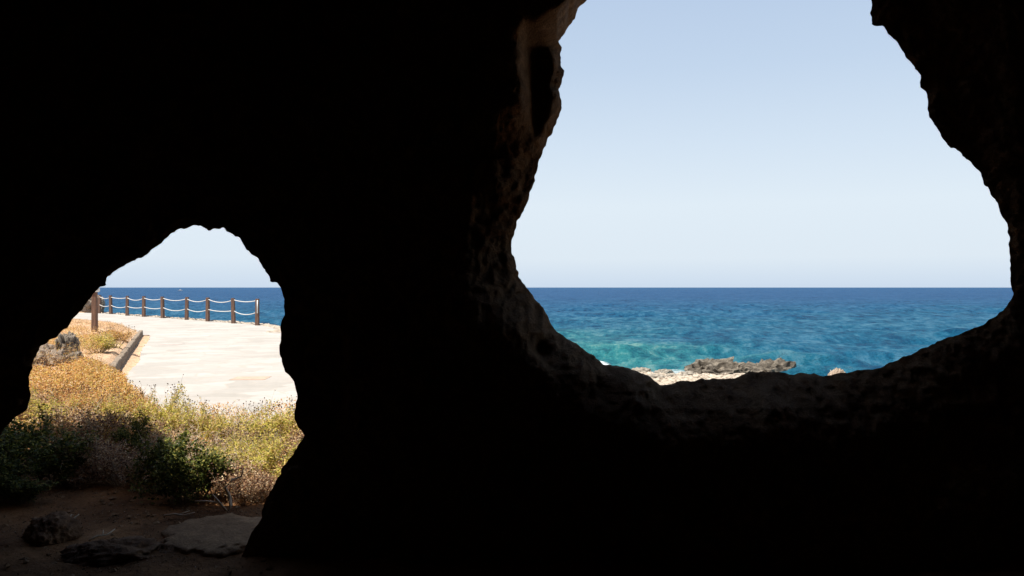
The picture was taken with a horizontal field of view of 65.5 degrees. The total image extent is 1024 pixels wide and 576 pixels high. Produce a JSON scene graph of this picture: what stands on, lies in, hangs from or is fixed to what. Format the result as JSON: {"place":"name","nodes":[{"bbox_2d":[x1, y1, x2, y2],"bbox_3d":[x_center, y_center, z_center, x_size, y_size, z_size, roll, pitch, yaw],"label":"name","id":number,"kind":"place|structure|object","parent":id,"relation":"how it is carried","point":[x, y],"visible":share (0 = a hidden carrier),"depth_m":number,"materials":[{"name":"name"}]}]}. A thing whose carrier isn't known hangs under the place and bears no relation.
{"place":"outdoors","nodes":[
{"label":"outdoors","id":0,"kind":"place"},
{"bbox_2d":[73,313,296,426],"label":"path","id":1,"kind":"structure","parent":0,"point":[209,360],"depth_m":16.57,"materials":[{"name":"beige concrete"}]},
{"bbox_2d":[158,343,184,344],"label":"paving slab","id":2,"kind":"structure","parent":1,"relation":"on","point":[171,343],"depth_m":22.20,"materials":[{"name":"grey concrete"}]},
{"bbox_2d":[230,376,271,379],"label":"paving slab","id":3,"kind":"structure","parent":1,"relation":"on","point":[250,377],"depth_m":13.88,"materials":[{"name":"grey concrete"}]},
{"bbox_2d":[0,0,1023,575],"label":"cave","id":4,"kind":"structure","parent":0,"point":[356,178],"depth_m":4.54},
{"bbox_2d":[0,312,1023,575],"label":"ground","id":5,"kind":"structure","parent":0,"point":[20,546],"depth_m":4.56,"materials":[{"name":"soil"}]},
{"bbox_2d":[0,431,45,496],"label":"shrub","id":6,"kind":"object","parent":5,"relation":"on","point":[6,461],"visible":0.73,"depth_m":6.01,"materials":[{"name":"green plant"}]},
{"bbox_2d":[0,399,60,470],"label":"shrub","id":7,"kind":"object","parent":5,"relation":"on","point":[28,439],"visible":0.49,"depth_m":6.79,"materials":[{"name":"green plant"}]},
{"bbox_2d":[0,466,60,505],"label":"shrub","id":8,"kind":"object","parent":5,"relation":"on","point":[20,489],"visible":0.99,"depth_m":5.73,"materials":[{"name":"green plant"}]},
{"bbox_2d":[32,352,47,367],"bbox_3d":[-8.791,1.434,14.518,0.591,0.549,0.540,0,0,-27],"label":"outcrop","id":9,"kind":"object","parent":5,"relation":"on","point":[35,362],"visible":0.12,"depth_m":14.44,"materials":[{"name":"grey stone"}]},
{"bbox_2d":[9,386,73,428],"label":"shrub","id":10,"kind":"object","parent":5,"relation":"on","point":[26,411],"visible":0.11,"depth_m":8.68,"materials":[{"name":"yellow plant"}]},
{"bbox_2d":[38,343,58,355],"bbox_3d":[-8.841,1.406,14.980,0.642,0.821,0.748,0,0,0],"label":"outcrop","id":11,"kind":"object","parent":5,"relation":"on","point":[45,347],"visible":0.1,"depth_m":14.87,"materials":[{"name":"grey stone"}]},
{"bbox_2d":[16,379,84,430],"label":"shrub","id":12,"kind":"object","parent":5,"relation":"on","point":[35,409],"visible":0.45,"depth_m":8.19,"materials":[{"name":"yellow plant"}]},
{"bbox_2d":[21,511,82,546],"bbox_3d":[-2.857,1.542,4.959,0.320,0.255,0.322,0,0,39],"label":"boulder","id":13,"kind":"object","parent":5,"relation":"on","point":[56,527],"visible":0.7,"depth_m":4.88,"materials":[{"name":"brown stone"}]},
{"bbox_2d":[46,348,71,365],"bbox_3d":[-8.452,1.429,14.802,0.475,0.585,0.572,0,0,0],"label":"outcrop","id":14,"kind":"object","parent":5,"relation":"on","point":[54,352],"visible":0.3,"depth_m":14.64,"materials":[{"name":"grey stone"}]},
{"bbox_2d":[20,422,99,487],"bbox_3d":[-3.592,1.341,6.334,0.539,0.497,0.658,0,0,-39],"label":"shrub","id":15,"kind":"object","parent":5,"relation":"on","point":[50,466],"visible":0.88,"depth_m":6.25,"materials":[{"name":"green plant"}]},
{"bbox_2d":[22,399,103,440],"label":"shrub","id":16,"kind":"object","parent":5,"relation":"on","point":[63,421],"visible":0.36,"depth_m":7.67,"materials":[{"name":"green plant"}]},
{"bbox_2d":[55,330,80,354],"bbox_3d":[-8.725,1.330,15.563,0.436,0.956,0.724,0,0,0],"label":"outcrop","id":17,"kind":"object","parent":5,"relation":"on","point":[63,338],"visible":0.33,"depth_m":15.47,"materials":[{"name":"grey stone"}]},
{"bbox_2d":[33,430,103,483],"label":"shrub","id":18,"kind":"object","parent":5,"relation":"on","point":[50,457],"visible":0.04,"depth_m":6.56,"materials":[{"name":"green plant"}]},
{"bbox_2d":[40,380,99,413],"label":"shrub","id":19,"kind":"object","parent":5,"relation":"on","point":[72,398],"visible":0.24,"depth_m":8.90,"materials":[{"name":"yellow plant"}]},
{"bbox_2d":[36,325,113,367],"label":"scrub","id":20,"kind":"object","parent":5,"relation":"on","point":[73,330],"visible":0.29,"depth_m":16.61,"materials":[{"name":"orange plant"}]},
{"bbox_2d":[68,351,86,362],"bbox_3d":[-8.374,1.468,15.210,0.432,0.495,0.503,0,0,0],"label":"outcrop","id":21,"kind":"object","parent":5,"relation":"on","point":[71,354],"visible":0.16,"depth_m":15.12,"materials":[{"name":"grey stone"}]},
{"bbox_2d":[35,318,130,365],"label":"grass","id":22,"kind":"structure","parent":5,"relation":"on","point":[88,322],"depth_m":24.74,"materials":[{"name":"plant"}]},
{"bbox_2d":[53,394,113,429],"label":"shrub","id":23,"kind":"object","parent":5,"relation":"on","point":[82,413],"visible":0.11,"depth_m":7.88,"materials":[{"name":"yellow plant"}]},
{"bbox_2d":[51,432,133,485],"bbox_3d":[-3.431,1.500,6.476,0.682,0.683,0.639,0,0,-43],"label":"shrub","id":24,"kind":"object","parent":5,"relation":"on","point":[93,451],"visible":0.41,"depth_m":6.36,"materials":[{"name":"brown plant"}]},
{"bbox_2d":[80,297,105,312],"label":"outcrop","id":25,"kind":"object","parent":5,"relation":"on","point":[87,307],"visible":0.12,"depth_m":51.07,"materials":[{"name":"brown stone"}]},
{"bbox_2d":[58,384,130,425],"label":"shrub","id":26,"kind":"object","parent":5,"relation":"on","point":[85,399],"visible":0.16,"depth_m":8.58,"materials":[{"name":"yellow plant"}]},
{"bbox_2d":[91,288,99,331],"bbox_3d":[-12.711,0.832,24.252,0.240,1.649,0.200,0,0,0],"label":"signpost","id":27,"kind":"object","parent":5,"relation":"on","point":[94,309],"visible":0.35,"depth_m":24.18,"materials":[{"name":"brown wood"}]},
{"bbox_2d":[78,355,115,373],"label":"shrub","id":28,"kind":"object","parent":5,"relation":"on","point":[92,364],"visible":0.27,"depth_m":13.12,"materials":[{"name":"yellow plant"}]},
{"bbox_2d":[74,330,122,352],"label":"shrub","id":29,"kind":"object","parent":5,"relation":"on","point":[104,341],"visible":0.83,"depth_m":16.93,"materials":[{"name":"yellow plant"}]},
{"bbox_2d":[88,529,114,540],"bbox_3d":[-2.534,1.524,4.906,0.068,0.038,0.158,0,0,22],"label":"stick","id":30,"kind":"object","parent":5,"relation":"on","point":[94,537],"visible":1,"depth_m":4.89,"materials":[{"name":"brown wood"}]},
{"bbox_2d":[57,436,159,488],"bbox_3d":[-3.093,1.382,6.336,0.641,0.427,0.702,0,0,27],"label":"shrub","id":31,"kind":"object","parent":5,"relation":"on","point":[111,468],"visible":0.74,"depth_m":6.23,"materials":[{"name":"brown plant"}]},
{"bbox_2d":[71,407,151,448],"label":"shrub","id":32,"kind":"object","parent":5,"relation":"on","point":[112,424],"visible":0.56,"depth_m":7.56,"materials":[{"name":"brown plant"}]},
{"bbox_2d":[60,536,163,566],"bbox_3d":[-2.305,1.599,4.659,0.643,0.231,0.393,0,0,-6],"label":"rock","id":33,"kind":"object","parent":5,"relation":"on","point":[99,553],"visible":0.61,"depth_m":4.57,"materials":[{"name":"grey stone"}]},
{"bbox_2d":[81,390,147,437],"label":"shrub","id":34,"kind":"object","parent":5,"relation":"on","point":[116,410],"visible":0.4,"depth_m":8.01,"materials":[{"name":"yellow plant"}]},
{"bbox_2d":[93,325,135,347],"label":"shrub","id":35,"kind":"object","parent":5,"relation":"on","point":[115,335],"visible":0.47,"depth_m":18.64,"materials":[{"name":"yellow plant"}]},
{"bbox_2d":[106,326,136,339],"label":"shrub","id":36,"kind":"object","parent":5,"relation":"on","point":[123,334],"visible":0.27,"depth_m":21.48,"materials":[{"name":"yellow plant"}]},
{"bbox_2d":[97,376,148,410],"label":"shrub","id":37,"kind":"object","parent":5,"relation":"on","point":[125,394],"visible":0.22,"depth_m":9.25,"materials":[{"name":"yellow plant"}]},
{"bbox_2d":[109,330,142,370],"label":"kerb","id":38,"kind":"structure","parent":5,"relation":"on","point":[121,357],"depth_m":17.83,"materials":[{"name":"concrete"}]},
{"bbox_2d":[109,408,153,461],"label":"shrub","id":39,"kind":"object","parent":5,"relation":"on","point":[120,435],"visible":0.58,"depth_m":7.09,"materials":[{"name":"green plant"}]},
{"bbox_2d":[110,385,159,420],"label":"shrub","id":40,"kind":"object","parent":5,"relation":"on","point":[134,401],"visible":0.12,"depth_m":8.45,"materials":[{"name":"yellow plant"}]},
{"bbox_2d":[0,475,295,575],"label":"gravel","id":41,"kind":"structure","parent":5,"relation":"on","point":[8,565],"depth_m":5.32,"materials":[{"name":"brown gravel"}]},
{"bbox_2d":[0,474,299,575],"bbox_3d":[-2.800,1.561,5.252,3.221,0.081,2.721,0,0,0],"label":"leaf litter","id":42,"kind":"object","parent":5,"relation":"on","point":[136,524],"visible":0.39,"depth_m":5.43,"materials":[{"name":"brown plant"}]},
{"bbox_2d":[10,356,300,470],"bbox_3d":[-6.553,1.329,10.626,9.945,0.656,8.436,0,0,0],"label":"scrub","id":43,"kind":"object","parent":5,"relation":"on","point":[72,368],"visible":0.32,"depth_m":11.05,"materials":[{"name":"yellow plant"}]},
{"bbox_2d":[126,429,195,493],"bbox_3d":[-2.700,1.349,6.139,0.509,0.497,0.417,0,0,-1],"label":"shrub","id":44,"kind":"object","parent":5,"relation":"on","point":[137,464],"visible":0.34,"depth_m":6.07,"materials":[{"name":"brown plant"}]},
{"bbox_2d":[126,419,195,473],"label":"shrub","id":45,"kind":"object","parent":5,"relation":"on","point":[157,439],"visible":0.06,"depth_m":6.77,"materials":[{"name":"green plant"}]},
{"bbox_2d":[129,374,198,432],"bbox_3d":[-3.528,1.219,8.116,0.779,0.664,0.594,0,0,0],"label":"shrub","id":46,"kind":"object","parent":5,"relation":"on","point":[155,410],"visible":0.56,"depth_m":8.08,"materials":[{"name":"yellow plant"}]},
{"bbox_2d":[130,413,203,452],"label":"shrub","id":47,"kind":"object","parent":5,"relation":"on","point":[157,422],"visible":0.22,"depth_m":7.34,"materials":[{"name":"yellow plant"}]},
{"bbox_2d":[98,295,259,324],"bbox_3d":[-17.833,1.115,40.727,0.431,1.275,21.240,0,0,-43],"label":"rope fence","id":48,"kind":"object","parent":5,"relation":"on","point":[207,312],"visible":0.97,"depth_m":38.64,"materials":[{"name":"brown wood"}]},
{"bbox_2d":[163,510,194,516],"bbox_3d":[-2.233,1.525,5.368,0.222,0.038,0.072,0,0,9],"label":"stick","id":49,"kind":"object","parent":5,"relation":"on","point":[178,514],"visible":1,"depth_m":5.35,"materials":[{"name":"brown wood"}]},
{"bbox_2d":[128,425,232,504],"bbox_3d":[-2.366,1.305,5.864,0.562,0.581,0.657,0,0,31],"label":"shrub","id":50,"kind":"object","parent":5,"relation":"on","point":[172,484],"visible":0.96,"depth_m":5.78,"materials":[{"name":"green plant"}]},
{"bbox_2d":[148,395,212,449],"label":"shrub","id":51,"kind":"object","parent":5,"relation":"on","point":[172,418],"visible":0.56,"depth_m":7.70,"materials":[{"name":"yellow plant"}]},
{"bbox_2d":[153,418,224,461],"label":"shrub","id":52,"kind":"object","parent":5,"relation":"on","point":[191,436],"visible":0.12,"depth_m":7.12,"materials":[{"name":"green plant"}]},
{"bbox_2d":[103,312,280,329],"bbox_3d":[-14.885,1.603,37.413,2.531,0.247,30.318,0,0,-38],"label":"stone edging","id":53,"kind":"object","parent":5,"relation":"on","point":[263,324],"visible":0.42,"depth_m":37.70,"materials":[{"name":"beige stone"}]},
{"bbox_2d":[184,408,221,436],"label":"shrub","id":54,"kind":"object","parent":5,"relation":"on","point":[205,417],"visible":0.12,"depth_m":8.30,"materials":[{"name":"green plant"}]},
{"bbox_2d":[174,445,240,503],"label":"shrub","id":55,"kind":"object","parent":5,"relation":"on","point":[220,473],"visible":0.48,"depth_m":5.90,"materials":[{"name":"green plant"}]},
{"bbox_2d":[158,513,261,557],"bbox_3d":[-1.741,1.691,4.994,1.032,0.366,0.917,0,0,-17],"label":"rock slab","id":56,"kind":"object","parent":5,"relation":"on","point":[227,534],"visible":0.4,"depth_m":4.84,"materials":[{"name":"grey stone"}]},
{"bbox_2d":[191,405,242,444],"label":"shrub","id":57,"kind":"object","parent":5,"relation":"on","point":[217,420],"visible":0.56,"depth_m":7.67,"materials":[{"name":"yellow plant"}]},
{"bbox_2d":[185,430,248,464],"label":"shrub","id":58,"kind":"object","parent":5,"relation":"on","point":[215,441],"visible":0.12,"depth_m":6.71,"materials":[{"name":"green plant"}]},
{"bbox_2d":[194,468,243,510],"bbox_3d":[-2.045,1.433,5.553,0.356,0.343,0.046,0,0,2],"label":"stick","id":59,"kind":"object","parent":5,"relation":"on","point":[229,499],"visible":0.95,"depth_m":5.55,"materials":[{"name":"grey wood"}]},
{"bbox_2d":[211,403,262,443],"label":"shrub","id":60,"kind":"object","parent":5,"relation":"on","point":[237,421],"visible":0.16,"depth_m":7.69,"materials":[{"name":"yellow plant"}]},
{"bbox_2d":[207,428,266,478],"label":"shrub","id":61,"kind":"object","parent":5,"relation":"on","point":[228,443],"visible":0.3,"depth_m":6.47,"materials":[{"name":"yellow plant"}]},
{"bbox_2d":[201,449,276,503],"bbox_3d":[-2.042,1.424,6.005,0.613,0.379,0.676,0,0,-20],"label":"shrub","id":62,"kind":"object","parent":5,"relation":"on","point":[230,487],"visible":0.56,"depth_m":5.90,"materials":[{"name":"brown plant"}]},
{"bbox_2d":[205,419,283,452],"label":"shrub","id":63,"kind":"object","parent":5,"relation":"on","point":[233,436],"visible":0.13,"depth_m":7.06,"materials":[{"name":"green plant"}]},
{"bbox_2d":[213,391,287,445],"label":"shrub","id":64,"kind":"object","parent":5,"relation":"on","point":[256,419],"visible":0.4,"depth_m":7.45,"materials":[{"name":"yellow plant"}]},
{"bbox_2d":[219,412,284,462],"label":"shrub","id":65,"kind":"object","parent":5,"relation":"on","point":[245,440],"visible":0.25,"depth_m":6.74,"materials":[{"name":"yellow plant"}]},
{"bbox_2d":[222,440,284,473],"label":"shrub","id":66,"kind":"object","parent":5,"relation":"on","point":[248,453],"visible":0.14,"depth_m":6.42,"materials":[{"name":"yellow plant"}]},
{"bbox_2d":[233,467,281,502],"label":"shrub","id":67,"kind":"object","parent":5,"relation":"on","point":[261,484],"visible":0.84,"depth_m":5.84,"materials":[{"name":"brown plant"}]},
{"bbox_2d":[234,425,300,483],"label":"shrub","id":68,"kind":"object","parent":5,"relation":"on","point":[270,458],"visible":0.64,"depth_m":6.29,"materials":[{"name":"yellow plant"}]},
{"bbox_2d":[266,329,280,332],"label":"shore rock","id":69,"kind":"object","parent":5,"relation":"on","point":[277,330],"visible":0.1,"depth_m":28.00,"materials":[{"name":"stone"}]},
{"bbox_2d":[248,395,302,457],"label":"shrub","id":70,"kind":"object","parent":5,"relation":"on","point":[283,420],"visible":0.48,"depth_m":7.29,"materials":[{"name":"yellow plant"}]},
{"bbox_2d":[277,423,303,462],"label":"shrub","id":71,"kind":"object","parent":5,"relation":"on","point":[295,439],"visible":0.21,"depth_m":6.87,"materials":[{"name":"yellow plant"}]},
{"bbox_2d":[632,367,650,371],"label":"shore rock","id":72,"kind":"object","parent":5,"relation":"on","point":[642,369],"visible":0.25,"depth_m":40.78,"materials":[{"name":"beige stone"}]},
{"bbox_2d":[648,373,665,377],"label":"shore rock","id":73,"kind":"object","parent":5,"relation":"on","point":[652,375],"visible":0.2,"depth_m":38.27,"materials":[{"name":"beige stone"}]},
{"bbox_2d":[654,369,673,373],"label":"shore rock","id":74,"kind":"object","parent":5,"relation":"on","point":[666,371],"visible":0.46,"depth_m":40.84,"materials":[{"name":"beige stone"}]},
{"bbox_2d":[666,373,682,376],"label":"shore rock","id":75,"kind":"object","parent":5,"relation":"on","point":[670,374],"visible":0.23,"depth_m":38.71,"materials":[{"name":"beige stone"}]},
{"bbox_2d":[680,371,695,375],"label":"shore rock","id":76,"kind":"object","parent":5,"relation":"on","point":[686,373],"visible":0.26,"depth_m":39.44,"materials":[{"name":"beige stone"}]},
{"bbox_2d":[684,356,741,374],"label":"shore rock","id":77,"kind":"object","parent":5,"relation":"on","point":[716,366],"visible":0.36,"depth_m":40.02,"materials":[{"name":"grey stone"}]},
{"bbox_2d":[734,362,751,373],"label":"shore rock","id":78,"kind":"object","parent":77,"relation":"on","point":[743,368],"visible":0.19,"depth_m":40.01,"materials":[{"name":"grey stone"}]},
{"bbox_2d":[746,358,795,372],"bbox_3d":[12.919,4.291,39.974,2.766,1.550,1.560,0,0,0],"label":"shore rock","id":79,"kind":"object","parent":5,"relation":"on","point":[776,365],"visible":0.3,"depth_m":39.74,"materials":[{"name":"grey stone"}]},
{"bbox_2d":[827,367,845,375],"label":"shore rock","id":80,"kind":"object","parent":5,"relation":"on","point":[836,370],"visible":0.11,"depth_m":36.55,"materials":[{"name":"beige stone"}]},
{"bbox_2d":[99,0,1010,287],"label":"sky","id":81,"kind":"structure","parent":0,"point":[692,143],"materials":[{"name":"blue"}]},
{"bbox_2d":[98,288,1012,375],"bbox_3d":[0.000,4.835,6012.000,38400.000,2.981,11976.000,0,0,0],"label":"sea","id":82,"kind":"structure","parent":0,"point":[821,331],"depth_m":121.42,"materials":[{"name":"liquid"}]}
]}

